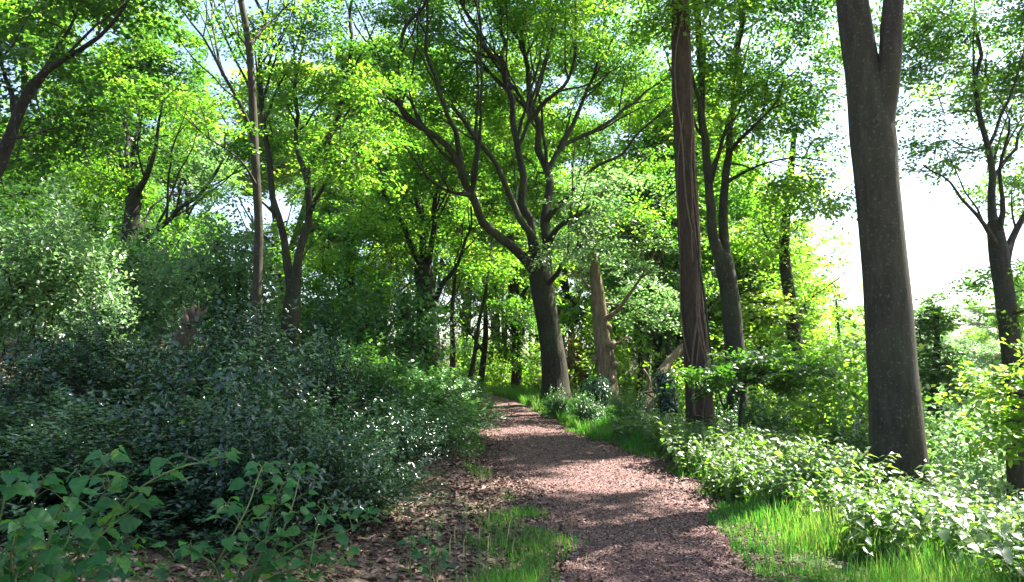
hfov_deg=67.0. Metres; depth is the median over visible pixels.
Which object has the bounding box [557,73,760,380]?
background tree
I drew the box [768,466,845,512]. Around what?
verge plant
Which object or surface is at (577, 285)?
background tree
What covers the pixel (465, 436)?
laurel shrub
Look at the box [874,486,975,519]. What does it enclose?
verge plant
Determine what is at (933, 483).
verge plant
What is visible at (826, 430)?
verge plant
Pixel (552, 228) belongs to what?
background tree
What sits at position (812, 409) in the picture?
understorey shrub
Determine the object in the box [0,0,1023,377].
sky
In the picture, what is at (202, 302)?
understorey shrub
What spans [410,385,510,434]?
laurel shrub
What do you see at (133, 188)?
spreading tree
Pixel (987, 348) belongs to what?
background tree
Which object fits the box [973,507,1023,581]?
verge plant
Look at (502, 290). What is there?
background tree
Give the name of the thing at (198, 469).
holly shrub
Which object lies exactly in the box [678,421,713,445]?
verge plant
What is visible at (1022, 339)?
background tree
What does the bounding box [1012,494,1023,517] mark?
verge plant
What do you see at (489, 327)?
background tree
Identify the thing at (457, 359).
understorey shrub
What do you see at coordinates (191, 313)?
broken stump
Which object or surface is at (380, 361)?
laurel shrub
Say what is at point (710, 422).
verge plant
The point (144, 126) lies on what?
background tree
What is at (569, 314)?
understorey shrub
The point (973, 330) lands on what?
background tree
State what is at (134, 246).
pale shrub
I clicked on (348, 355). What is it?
holly shrub
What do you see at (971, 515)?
verge plant
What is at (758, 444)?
verge plant
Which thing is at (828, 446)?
verge plant
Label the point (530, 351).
background tree
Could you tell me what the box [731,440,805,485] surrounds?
verge plant
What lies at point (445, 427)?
laurel shrub
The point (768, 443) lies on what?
verge plant
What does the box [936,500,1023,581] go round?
verge plant
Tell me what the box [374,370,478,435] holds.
laurel shrub
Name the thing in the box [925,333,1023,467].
beech sapling
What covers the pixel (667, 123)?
background tree
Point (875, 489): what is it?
verge plant
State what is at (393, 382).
laurel shrub
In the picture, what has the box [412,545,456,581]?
tree seedling
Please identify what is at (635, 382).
understorey shrub
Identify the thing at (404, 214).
background tree
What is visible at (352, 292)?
understorey shrub
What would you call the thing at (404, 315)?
leaning dead trunk
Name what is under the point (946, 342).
background tree
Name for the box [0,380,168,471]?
holly shrub
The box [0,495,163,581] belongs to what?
leafy sapling
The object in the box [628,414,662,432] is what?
verge plant
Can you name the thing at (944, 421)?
background tree
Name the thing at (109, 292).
pale shrub
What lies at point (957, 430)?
understorey shrub
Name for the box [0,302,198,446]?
holly shrub
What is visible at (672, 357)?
dead tree
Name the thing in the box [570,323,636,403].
understorey shrub
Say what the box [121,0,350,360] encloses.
tree
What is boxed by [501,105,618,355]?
background tree
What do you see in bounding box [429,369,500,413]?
laurel shrub
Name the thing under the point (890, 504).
verge plant
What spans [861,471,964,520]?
verge plant
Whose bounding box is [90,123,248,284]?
background tree
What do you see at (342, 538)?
leafy sapling
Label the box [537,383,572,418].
laurel shrub
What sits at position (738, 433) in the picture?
verge plant
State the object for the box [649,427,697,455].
verge plant
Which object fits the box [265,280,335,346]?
understorey shrub
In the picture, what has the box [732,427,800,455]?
verge plant
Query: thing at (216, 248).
pale shrub
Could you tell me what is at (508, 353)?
woodland tree
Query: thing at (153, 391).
holly shrub
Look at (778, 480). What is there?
verge plant
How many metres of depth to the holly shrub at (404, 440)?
8.87 m
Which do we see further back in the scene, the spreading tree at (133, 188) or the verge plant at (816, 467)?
the spreading tree at (133, 188)
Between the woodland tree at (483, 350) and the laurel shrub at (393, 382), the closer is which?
the laurel shrub at (393, 382)
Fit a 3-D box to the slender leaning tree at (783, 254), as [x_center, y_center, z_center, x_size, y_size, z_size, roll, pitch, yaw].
[7.456,0.345,20.597,4.593,9.254,7.204,-4,-7,38]
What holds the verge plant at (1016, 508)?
on the ground at (380, 577)
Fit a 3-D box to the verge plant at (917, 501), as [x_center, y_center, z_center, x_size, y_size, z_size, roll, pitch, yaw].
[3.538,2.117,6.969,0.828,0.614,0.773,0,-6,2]
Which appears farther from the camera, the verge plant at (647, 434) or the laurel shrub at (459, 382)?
the laurel shrub at (459, 382)
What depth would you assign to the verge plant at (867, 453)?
10.45 m
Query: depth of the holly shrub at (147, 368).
10.29 m
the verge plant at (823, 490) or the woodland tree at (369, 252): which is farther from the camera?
the woodland tree at (369, 252)
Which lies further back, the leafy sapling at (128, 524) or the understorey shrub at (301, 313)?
the understorey shrub at (301, 313)
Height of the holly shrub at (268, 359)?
2.128 m
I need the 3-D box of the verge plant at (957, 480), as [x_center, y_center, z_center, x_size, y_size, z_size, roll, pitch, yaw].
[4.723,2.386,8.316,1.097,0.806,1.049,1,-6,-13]
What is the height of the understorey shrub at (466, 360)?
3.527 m
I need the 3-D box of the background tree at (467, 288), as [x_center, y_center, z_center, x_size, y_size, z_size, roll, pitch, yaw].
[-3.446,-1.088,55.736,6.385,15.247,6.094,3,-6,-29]
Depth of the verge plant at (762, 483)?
8.76 m
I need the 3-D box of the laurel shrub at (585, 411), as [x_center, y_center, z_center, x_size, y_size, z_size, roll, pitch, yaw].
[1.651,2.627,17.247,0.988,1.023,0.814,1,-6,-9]
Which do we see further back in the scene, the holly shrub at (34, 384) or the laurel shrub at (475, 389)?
the laurel shrub at (475, 389)
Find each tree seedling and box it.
[392,536,428,581]
[412,517,447,581]
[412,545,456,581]
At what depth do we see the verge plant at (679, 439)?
11.61 m
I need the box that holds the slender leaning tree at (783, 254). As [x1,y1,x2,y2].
[701,131,867,424]
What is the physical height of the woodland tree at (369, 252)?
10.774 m
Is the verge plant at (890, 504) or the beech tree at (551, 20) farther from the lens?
the beech tree at (551, 20)
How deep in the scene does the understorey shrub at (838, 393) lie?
22.12 m
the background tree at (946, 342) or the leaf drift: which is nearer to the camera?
the leaf drift
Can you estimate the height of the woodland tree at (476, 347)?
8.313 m
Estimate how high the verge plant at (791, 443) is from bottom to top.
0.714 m
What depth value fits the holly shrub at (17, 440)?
6.16 m
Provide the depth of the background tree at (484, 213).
48.60 m
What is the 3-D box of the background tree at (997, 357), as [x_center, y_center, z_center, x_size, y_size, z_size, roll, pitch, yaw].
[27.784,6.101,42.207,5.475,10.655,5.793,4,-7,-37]
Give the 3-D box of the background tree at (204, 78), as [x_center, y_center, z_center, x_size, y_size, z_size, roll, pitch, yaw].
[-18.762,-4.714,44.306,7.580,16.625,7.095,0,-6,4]
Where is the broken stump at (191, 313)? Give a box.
[162,301,207,414]
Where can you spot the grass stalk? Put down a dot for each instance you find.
(466, 516)
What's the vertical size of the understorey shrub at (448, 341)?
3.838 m
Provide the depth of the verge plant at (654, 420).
13.58 m
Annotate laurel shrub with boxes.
[144,428,267,482]
[265,349,399,398]
[274,392,350,449]
[310,329,401,375]
[322,340,414,370]
[330,345,435,423]
[340,348,416,409]
[344,404,463,455]
[368,360,453,397]
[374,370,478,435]
[379,341,454,392]
[386,385,497,458]
[393,361,483,404]
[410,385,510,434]
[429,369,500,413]
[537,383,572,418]
[563,388,607,424]
[602,383,658,427]
[680,391,748,435]
[730,388,809,447]
[792,394,868,458]
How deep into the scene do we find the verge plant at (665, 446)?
12.01 m
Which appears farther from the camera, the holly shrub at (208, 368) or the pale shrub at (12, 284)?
the pale shrub at (12, 284)
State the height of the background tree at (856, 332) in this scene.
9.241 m
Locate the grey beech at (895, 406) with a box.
[836,0,932,493]
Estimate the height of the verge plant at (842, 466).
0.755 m
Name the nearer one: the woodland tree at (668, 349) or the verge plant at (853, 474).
the verge plant at (853, 474)
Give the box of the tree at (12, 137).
[0,0,248,223]
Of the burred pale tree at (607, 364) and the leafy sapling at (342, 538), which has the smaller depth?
the leafy sapling at (342, 538)
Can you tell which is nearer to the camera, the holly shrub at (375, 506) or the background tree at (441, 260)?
the holly shrub at (375, 506)
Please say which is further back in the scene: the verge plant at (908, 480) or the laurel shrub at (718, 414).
the laurel shrub at (718, 414)
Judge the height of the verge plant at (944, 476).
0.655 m
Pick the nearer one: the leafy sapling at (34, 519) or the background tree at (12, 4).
the leafy sapling at (34, 519)
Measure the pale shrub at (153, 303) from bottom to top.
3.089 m
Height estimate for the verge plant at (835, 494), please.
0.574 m
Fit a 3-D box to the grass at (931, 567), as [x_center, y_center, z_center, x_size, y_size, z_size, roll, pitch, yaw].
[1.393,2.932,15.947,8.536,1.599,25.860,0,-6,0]
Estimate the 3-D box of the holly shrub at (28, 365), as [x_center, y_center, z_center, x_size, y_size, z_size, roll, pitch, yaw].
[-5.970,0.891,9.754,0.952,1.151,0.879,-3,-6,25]
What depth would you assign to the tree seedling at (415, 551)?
5.44 m
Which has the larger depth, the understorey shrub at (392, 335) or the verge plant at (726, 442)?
the understorey shrub at (392, 335)
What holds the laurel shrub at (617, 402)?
on the ground at (380, 577)
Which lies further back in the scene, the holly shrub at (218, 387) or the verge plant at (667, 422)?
the verge plant at (667, 422)
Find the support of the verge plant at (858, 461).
on the ground at (380, 577)
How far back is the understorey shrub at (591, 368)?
25.16 m
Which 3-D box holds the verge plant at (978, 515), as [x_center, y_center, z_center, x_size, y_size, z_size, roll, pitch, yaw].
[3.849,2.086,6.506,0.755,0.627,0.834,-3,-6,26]
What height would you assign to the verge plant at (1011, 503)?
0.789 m
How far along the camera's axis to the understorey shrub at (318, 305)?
21.53 m
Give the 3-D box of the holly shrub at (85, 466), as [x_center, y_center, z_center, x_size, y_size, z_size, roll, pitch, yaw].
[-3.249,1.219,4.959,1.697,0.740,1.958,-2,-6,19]
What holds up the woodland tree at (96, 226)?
on the ground at (380, 577)
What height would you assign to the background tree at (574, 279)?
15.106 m
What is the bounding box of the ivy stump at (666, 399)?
[650,367,682,419]
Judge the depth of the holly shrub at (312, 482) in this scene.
5.31 m
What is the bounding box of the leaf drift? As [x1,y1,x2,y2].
[441,418,856,581]
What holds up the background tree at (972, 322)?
on the ground at (380, 577)
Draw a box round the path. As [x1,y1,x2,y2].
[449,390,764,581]
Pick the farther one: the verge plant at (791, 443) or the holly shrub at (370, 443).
the verge plant at (791, 443)
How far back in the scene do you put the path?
8.57 m
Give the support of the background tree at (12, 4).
on the ground at (380, 577)
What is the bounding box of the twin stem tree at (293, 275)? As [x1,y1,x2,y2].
[185,0,438,360]
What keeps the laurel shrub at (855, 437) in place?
on the ground at (380, 577)
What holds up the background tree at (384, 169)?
on the ground at (380, 577)
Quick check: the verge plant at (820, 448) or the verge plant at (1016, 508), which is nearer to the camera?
the verge plant at (1016, 508)
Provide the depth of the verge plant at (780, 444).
10.79 m
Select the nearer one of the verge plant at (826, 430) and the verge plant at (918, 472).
the verge plant at (918, 472)
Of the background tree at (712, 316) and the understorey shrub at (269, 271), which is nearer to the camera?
the understorey shrub at (269, 271)
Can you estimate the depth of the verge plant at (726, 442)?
10.21 m
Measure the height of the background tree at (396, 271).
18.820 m
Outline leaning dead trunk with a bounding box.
[398,292,424,362]
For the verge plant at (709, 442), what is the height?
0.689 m
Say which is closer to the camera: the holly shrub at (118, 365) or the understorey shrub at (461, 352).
the holly shrub at (118, 365)
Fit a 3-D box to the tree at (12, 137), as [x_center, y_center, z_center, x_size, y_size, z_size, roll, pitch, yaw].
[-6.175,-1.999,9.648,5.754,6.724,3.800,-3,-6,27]
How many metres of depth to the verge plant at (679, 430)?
13.41 m
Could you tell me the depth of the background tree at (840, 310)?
131.64 m
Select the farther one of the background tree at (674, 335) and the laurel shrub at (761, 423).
the background tree at (674, 335)
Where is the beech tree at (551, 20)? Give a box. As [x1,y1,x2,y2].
[310,0,707,402]
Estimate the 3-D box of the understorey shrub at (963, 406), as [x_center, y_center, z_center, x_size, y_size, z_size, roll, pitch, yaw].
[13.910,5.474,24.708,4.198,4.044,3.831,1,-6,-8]
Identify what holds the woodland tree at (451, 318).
on the ground at (380, 577)
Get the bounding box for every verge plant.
[606,409,648,442]
[617,416,654,431]
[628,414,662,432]
[634,406,684,431]
[639,418,680,450]
[641,414,684,444]
[647,415,723,461]
[648,413,690,435]
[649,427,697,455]
[654,420,708,439]
[657,421,713,460]
[660,432,719,473]
[661,415,717,430]
[672,435,740,472]
[675,424,754,453]
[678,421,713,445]
[680,417,758,444]
[685,415,732,435]
[688,430,774,470]
[694,452,746,496]
[696,444,763,502]
[710,421,770,458]
[710,428,757,458]
[710,445,765,488]
[716,417,775,444]
[726,428,784,453]
[728,433,784,466]
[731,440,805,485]
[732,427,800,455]
[742,455,797,497]
[748,442,808,483]
[749,432,825,462]
[751,430,828,468]
[754,459,818,511]
[756,430,819,448]
[762,429,828,456]
[766,433,834,470]
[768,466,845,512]
[780,468,866,522]
[783,447,850,496]
[787,438,842,458]
[787,446,900,514]
[787,448,858,482]
[796,444,899,484]
[799,452,850,477]
[801,437,857,471]
[819,467,879,488]
[823,479,893,519]
[826,481,900,522]
[828,487,950,565]
[832,447,931,466]
[833,462,933,503]
[837,481,932,548]
[845,452,926,486]
[846,490,937,543]
[853,452,961,486]
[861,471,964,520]
[863,468,947,494]
[866,474,948,506]
[868,485,948,528]
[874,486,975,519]
[878,488,1014,561]
[879,475,940,489]
[882,475,949,502]
[891,483,992,532]
[892,470,1014,513]
[905,477,963,500]
[918,491,1023,581]
[923,499,1015,540]
[926,486,1012,513]
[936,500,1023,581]
[937,486,987,504]
[939,485,1023,541]
[944,487,1013,520]
[946,488,1023,561]
[959,477,1022,517]
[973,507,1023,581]
[975,495,1023,544]
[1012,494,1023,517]
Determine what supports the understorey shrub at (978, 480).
on the ground at (380, 577)
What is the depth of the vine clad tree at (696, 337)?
14.12 m
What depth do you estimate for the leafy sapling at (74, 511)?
3.21 m
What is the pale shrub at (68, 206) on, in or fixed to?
on the ground at (380, 577)
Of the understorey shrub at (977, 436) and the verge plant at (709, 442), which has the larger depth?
the understorey shrub at (977, 436)
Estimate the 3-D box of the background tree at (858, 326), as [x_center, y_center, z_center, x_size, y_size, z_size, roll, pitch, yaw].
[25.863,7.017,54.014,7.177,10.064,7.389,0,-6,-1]
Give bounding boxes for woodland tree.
[0,123,157,323]
[263,112,419,333]
[408,179,520,386]
[436,196,564,384]
[439,183,580,385]
[441,227,526,385]
[576,140,719,409]
[607,136,724,371]
[754,288,866,432]
[914,291,995,469]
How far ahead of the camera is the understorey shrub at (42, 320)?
20.56 m
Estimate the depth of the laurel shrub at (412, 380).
17.97 m
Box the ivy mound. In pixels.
[576,374,616,410]
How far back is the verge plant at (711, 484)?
9.47 m
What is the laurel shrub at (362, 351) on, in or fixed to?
on the ground at (380, 577)
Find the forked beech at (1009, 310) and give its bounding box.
[869,0,1023,507]
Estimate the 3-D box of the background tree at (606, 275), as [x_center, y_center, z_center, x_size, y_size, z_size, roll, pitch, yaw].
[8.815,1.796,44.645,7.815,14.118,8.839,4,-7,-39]
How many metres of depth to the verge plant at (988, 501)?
7.97 m
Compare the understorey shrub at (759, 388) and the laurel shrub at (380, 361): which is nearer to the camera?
the laurel shrub at (380, 361)
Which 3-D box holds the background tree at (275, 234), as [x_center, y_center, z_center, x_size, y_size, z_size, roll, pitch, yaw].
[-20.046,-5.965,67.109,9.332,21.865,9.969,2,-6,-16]
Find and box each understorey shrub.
[0,202,97,335]
[50,217,214,349]
[106,242,182,316]
[145,216,308,357]
[170,271,215,346]
[249,288,323,355]
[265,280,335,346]
[300,273,391,359]
[301,271,409,355]
[305,248,469,381]
[371,299,414,357]
[440,327,463,366]
[442,330,503,384]
[443,330,490,370]
[455,325,509,384]
[474,344,523,387]
[486,335,523,384]
[522,350,572,392]
[524,344,540,388]
[533,311,636,399]
[559,286,661,407]
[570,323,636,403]
[617,346,679,413]
[637,357,716,421]
[659,355,716,414]
[713,334,791,432]
[753,299,954,459]
[771,338,868,446]
[772,344,929,440]
[919,343,1018,505]
[925,365,1006,499]
[927,409,984,463]
[928,399,989,469]
[942,410,1005,480]
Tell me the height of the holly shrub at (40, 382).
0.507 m
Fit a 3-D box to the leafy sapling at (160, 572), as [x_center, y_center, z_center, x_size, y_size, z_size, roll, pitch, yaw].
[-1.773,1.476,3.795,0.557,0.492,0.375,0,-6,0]
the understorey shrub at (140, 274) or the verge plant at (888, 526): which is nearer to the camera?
the verge plant at (888, 526)
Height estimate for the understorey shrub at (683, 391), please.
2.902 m
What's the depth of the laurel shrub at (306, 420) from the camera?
8.58 m
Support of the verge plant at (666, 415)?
on the ground at (380, 577)
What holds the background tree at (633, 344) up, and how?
on the ground at (380, 577)
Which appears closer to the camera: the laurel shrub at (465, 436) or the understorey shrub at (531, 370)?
the laurel shrub at (465, 436)
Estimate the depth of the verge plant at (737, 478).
8.82 m
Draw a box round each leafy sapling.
[0,358,51,386]
[0,467,63,581]
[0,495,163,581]
[0,545,135,581]
[2,445,131,580]
[37,447,243,581]
[106,540,214,581]
[172,460,284,581]
[202,478,336,581]
[229,462,382,581]
[276,502,361,581]
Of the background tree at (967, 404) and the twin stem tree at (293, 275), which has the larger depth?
the background tree at (967, 404)
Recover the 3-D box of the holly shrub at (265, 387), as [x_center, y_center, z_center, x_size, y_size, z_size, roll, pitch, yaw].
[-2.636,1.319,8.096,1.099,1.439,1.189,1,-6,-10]
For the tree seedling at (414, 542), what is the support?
on the ground at (380, 577)
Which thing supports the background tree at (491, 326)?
on the ground at (380, 577)
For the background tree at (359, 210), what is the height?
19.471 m
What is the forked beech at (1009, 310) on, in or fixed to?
on the ground at (380, 577)
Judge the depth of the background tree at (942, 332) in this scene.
76.50 m
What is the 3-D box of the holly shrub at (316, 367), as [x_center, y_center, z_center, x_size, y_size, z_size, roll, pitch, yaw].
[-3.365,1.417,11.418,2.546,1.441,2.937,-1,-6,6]
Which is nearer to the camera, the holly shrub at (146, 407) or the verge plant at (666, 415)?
the holly shrub at (146, 407)
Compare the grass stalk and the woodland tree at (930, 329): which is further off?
the woodland tree at (930, 329)
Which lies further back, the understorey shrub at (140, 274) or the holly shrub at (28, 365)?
the understorey shrub at (140, 274)
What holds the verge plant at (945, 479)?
on the ground at (380, 577)
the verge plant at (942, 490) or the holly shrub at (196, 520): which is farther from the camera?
the verge plant at (942, 490)
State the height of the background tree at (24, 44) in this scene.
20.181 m
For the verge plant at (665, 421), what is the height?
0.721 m
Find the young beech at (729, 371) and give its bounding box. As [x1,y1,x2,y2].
[658,345,867,439]
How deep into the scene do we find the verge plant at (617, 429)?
14.34 m
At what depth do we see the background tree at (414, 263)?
64.33 m
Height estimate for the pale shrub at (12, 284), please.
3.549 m
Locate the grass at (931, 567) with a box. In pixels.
[90,383,1023,581]
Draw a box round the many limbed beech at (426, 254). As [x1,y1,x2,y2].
[266,63,529,375]
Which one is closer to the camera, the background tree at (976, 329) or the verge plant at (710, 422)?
the verge plant at (710, 422)
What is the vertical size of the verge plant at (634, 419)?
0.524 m
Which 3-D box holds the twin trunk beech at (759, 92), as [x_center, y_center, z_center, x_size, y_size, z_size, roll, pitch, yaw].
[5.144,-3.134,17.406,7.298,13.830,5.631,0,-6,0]
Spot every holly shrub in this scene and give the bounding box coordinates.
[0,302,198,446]
[0,316,72,398]
[0,366,99,402]
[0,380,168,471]
[0,397,106,468]
[0,403,223,510]
[0,426,157,540]
[0,441,236,556]
[1,374,53,399]
[27,285,141,417]
[43,362,225,422]
[43,474,308,554]
[56,390,270,468]
[60,396,350,554]
[64,349,162,382]
[91,300,370,522]
[106,345,186,412]
[134,346,215,422]
[137,291,296,397]
[148,292,350,431]
[166,321,257,420]
[167,375,386,571]
[197,384,415,485]
[207,339,372,407]
[207,349,308,433]
[221,408,430,554]
[260,324,365,423]
[273,353,416,452]
[275,451,423,535]
[283,319,379,422]
[322,400,448,463]
[328,444,464,523]
[329,411,413,496]
[357,390,453,488]
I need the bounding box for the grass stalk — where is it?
[466,492,467,535]
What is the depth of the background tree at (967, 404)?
76.31 m
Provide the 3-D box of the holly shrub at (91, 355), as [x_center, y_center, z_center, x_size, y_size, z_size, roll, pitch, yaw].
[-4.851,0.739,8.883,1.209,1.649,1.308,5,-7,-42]
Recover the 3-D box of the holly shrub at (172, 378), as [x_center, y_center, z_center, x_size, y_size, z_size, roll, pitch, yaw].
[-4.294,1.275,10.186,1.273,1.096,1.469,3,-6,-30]
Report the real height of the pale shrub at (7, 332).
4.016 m
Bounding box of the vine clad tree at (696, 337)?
[592,0,781,433]
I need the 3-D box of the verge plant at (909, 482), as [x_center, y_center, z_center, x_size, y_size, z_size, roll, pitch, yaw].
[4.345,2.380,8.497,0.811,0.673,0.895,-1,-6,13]
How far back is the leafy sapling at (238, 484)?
3.87 m
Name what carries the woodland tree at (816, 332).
on the ground at (380, 577)
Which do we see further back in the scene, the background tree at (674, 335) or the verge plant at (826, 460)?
the background tree at (674, 335)
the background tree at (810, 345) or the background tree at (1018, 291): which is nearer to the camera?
the background tree at (810, 345)
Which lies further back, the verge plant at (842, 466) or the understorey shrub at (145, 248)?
the understorey shrub at (145, 248)
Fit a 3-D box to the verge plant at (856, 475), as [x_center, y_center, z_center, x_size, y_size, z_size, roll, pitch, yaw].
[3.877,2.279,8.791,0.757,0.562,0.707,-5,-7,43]
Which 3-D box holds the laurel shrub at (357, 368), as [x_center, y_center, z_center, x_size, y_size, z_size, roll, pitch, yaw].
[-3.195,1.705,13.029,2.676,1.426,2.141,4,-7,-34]
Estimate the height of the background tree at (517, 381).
16.847 m
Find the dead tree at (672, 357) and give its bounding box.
[641,343,682,420]
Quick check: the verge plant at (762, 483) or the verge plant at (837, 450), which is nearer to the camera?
the verge plant at (762, 483)
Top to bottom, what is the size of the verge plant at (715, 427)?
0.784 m
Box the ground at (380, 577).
[0,327,997,581]
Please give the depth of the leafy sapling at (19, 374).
8.32 m
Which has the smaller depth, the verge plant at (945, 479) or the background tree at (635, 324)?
the verge plant at (945, 479)
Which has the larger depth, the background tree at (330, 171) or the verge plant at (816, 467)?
the background tree at (330, 171)
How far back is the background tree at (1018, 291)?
107.35 m
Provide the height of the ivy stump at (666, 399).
1.587 m
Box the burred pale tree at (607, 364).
[521,163,681,405]
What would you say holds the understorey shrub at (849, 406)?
on the ground at (380, 577)
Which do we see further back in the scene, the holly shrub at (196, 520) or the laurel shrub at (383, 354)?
the laurel shrub at (383, 354)
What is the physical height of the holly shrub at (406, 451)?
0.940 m
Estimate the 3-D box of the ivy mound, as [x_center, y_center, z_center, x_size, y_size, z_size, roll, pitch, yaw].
[2.084,2.678,19.351,1.062,1.212,0.979,0,-6,0]
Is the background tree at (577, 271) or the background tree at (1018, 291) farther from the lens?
the background tree at (1018, 291)
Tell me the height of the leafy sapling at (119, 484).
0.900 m
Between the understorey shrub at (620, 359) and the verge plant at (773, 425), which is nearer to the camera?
the verge plant at (773, 425)
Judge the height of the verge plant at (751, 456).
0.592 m
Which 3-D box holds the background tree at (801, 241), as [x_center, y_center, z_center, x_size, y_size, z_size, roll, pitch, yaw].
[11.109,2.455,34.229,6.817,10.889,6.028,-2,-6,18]
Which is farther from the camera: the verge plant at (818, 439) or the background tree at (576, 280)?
the background tree at (576, 280)
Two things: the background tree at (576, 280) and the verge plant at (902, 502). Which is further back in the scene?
the background tree at (576, 280)
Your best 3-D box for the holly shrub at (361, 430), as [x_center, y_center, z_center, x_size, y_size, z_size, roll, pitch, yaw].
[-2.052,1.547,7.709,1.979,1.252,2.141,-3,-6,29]
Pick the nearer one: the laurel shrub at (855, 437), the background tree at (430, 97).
the laurel shrub at (855, 437)
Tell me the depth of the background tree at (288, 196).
81.30 m
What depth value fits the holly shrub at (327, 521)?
6.03 m
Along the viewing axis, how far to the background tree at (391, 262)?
51.56 m
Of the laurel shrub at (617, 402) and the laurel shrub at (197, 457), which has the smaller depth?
the laurel shrub at (197, 457)
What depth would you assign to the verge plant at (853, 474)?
8.25 m
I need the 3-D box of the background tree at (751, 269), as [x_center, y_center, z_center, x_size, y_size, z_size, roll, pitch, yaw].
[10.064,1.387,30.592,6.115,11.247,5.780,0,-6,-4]
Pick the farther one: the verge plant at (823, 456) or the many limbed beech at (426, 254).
the many limbed beech at (426, 254)
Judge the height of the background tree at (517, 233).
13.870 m
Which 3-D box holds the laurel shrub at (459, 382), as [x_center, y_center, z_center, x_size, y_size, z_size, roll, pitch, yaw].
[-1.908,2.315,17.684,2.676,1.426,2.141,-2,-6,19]
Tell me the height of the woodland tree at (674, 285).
9.925 m
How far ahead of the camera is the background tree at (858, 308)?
101.24 m
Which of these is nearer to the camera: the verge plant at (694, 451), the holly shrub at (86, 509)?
the holly shrub at (86, 509)
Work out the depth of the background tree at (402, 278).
82.64 m
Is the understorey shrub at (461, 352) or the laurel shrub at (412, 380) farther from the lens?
the understorey shrub at (461, 352)
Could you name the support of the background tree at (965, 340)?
on the ground at (380, 577)
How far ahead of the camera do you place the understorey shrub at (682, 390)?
29.18 m
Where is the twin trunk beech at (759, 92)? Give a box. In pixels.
[590,0,882,429]
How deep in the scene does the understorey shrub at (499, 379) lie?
38.42 m
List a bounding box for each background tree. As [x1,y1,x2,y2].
[0,0,118,247]
[0,0,239,264]
[2,6,111,225]
[71,28,176,250]
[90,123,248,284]
[144,63,264,260]
[217,57,361,312]
[229,100,318,338]
[274,164,395,300]
[275,175,380,282]
[286,45,401,277]
[313,27,432,289]
[330,110,422,339]
[346,95,437,332]
[349,196,424,310]
[359,166,428,330]
[365,208,432,308]
[376,42,501,310]
[381,193,479,300]
[400,114,509,356]
[406,128,481,318]
[425,131,506,375]
[430,199,487,347]
[446,131,525,376]
[447,49,576,386]
[448,108,507,352]
[463,232,526,379]
[470,86,597,389]
[480,188,539,383]
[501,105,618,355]
[506,226,539,373]
[520,227,589,350]
[552,190,638,358]
[555,157,640,385]
[555,158,636,351]
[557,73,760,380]
[568,61,817,341]
[581,213,705,358]
[608,248,707,396]
[617,239,670,372]
[624,219,750,413]
[627,104,765,191]
[662,232,775,407]
[701,186,861,403]
[704,229,839,400]
[745,250,859,396]
[752,273,850,399]
[823,324,866,377]
[826,302,851,330]
[829,319,862,377]
[841,324,865,366]
[846,304,864,377]
[914,312,965,387]
[917,330,967,428]
[919,352,984,429]
[928,335,983,415]
[944,395,993,412]
[946,327,1001,410]
[950,339,1004,432]
[956,314,1023,424]
[960,300,991,353]
[961,326,987,347]
[980,275,1023,352]
[994,333,1023,386]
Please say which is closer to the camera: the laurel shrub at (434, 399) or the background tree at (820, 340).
the laurel shrub at (434, 399)
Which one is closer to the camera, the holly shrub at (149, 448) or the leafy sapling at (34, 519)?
the leafy sapling at (34, 519)
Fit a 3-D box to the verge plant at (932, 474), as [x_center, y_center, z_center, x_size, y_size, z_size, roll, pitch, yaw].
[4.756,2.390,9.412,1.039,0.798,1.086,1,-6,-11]
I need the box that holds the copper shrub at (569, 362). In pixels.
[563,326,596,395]
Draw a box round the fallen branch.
[637,391,657,400]
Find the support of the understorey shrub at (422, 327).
on the ground at (380, 577)
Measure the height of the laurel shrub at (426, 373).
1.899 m
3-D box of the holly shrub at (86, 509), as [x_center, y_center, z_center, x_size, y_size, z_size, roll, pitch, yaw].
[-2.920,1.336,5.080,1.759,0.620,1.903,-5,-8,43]
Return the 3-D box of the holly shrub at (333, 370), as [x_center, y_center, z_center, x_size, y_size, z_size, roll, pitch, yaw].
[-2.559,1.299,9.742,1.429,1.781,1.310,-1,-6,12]
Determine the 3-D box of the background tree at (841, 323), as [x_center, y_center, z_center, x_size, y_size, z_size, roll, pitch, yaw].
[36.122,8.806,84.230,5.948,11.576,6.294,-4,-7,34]
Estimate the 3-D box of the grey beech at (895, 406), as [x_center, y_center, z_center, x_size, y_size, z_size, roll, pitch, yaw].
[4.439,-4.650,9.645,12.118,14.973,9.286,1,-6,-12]
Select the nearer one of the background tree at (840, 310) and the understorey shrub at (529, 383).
the understorey shrub at (529, 383)
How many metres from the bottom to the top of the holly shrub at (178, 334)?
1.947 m
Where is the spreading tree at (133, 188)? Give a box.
[0,0,293,344]
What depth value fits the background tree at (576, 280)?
82.30 m
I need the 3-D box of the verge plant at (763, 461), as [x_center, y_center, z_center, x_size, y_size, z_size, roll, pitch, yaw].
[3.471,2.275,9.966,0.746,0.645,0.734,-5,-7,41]
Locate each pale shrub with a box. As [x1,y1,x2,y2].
[0,155,51,341]
[0,168,129,348]
[0,171,125,361]
[22,212,154,368]
[64,210,185,349]
[109,233,213,368]
[138,186,285,350]
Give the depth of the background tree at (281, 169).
57.71 m
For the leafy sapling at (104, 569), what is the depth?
3.16 m
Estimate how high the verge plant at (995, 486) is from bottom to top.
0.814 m
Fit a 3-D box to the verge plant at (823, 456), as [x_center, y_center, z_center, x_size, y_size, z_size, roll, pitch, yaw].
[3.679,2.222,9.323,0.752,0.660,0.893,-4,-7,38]
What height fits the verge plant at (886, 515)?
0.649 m
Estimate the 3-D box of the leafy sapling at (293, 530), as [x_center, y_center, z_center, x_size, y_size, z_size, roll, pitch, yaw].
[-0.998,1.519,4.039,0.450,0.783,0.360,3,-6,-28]

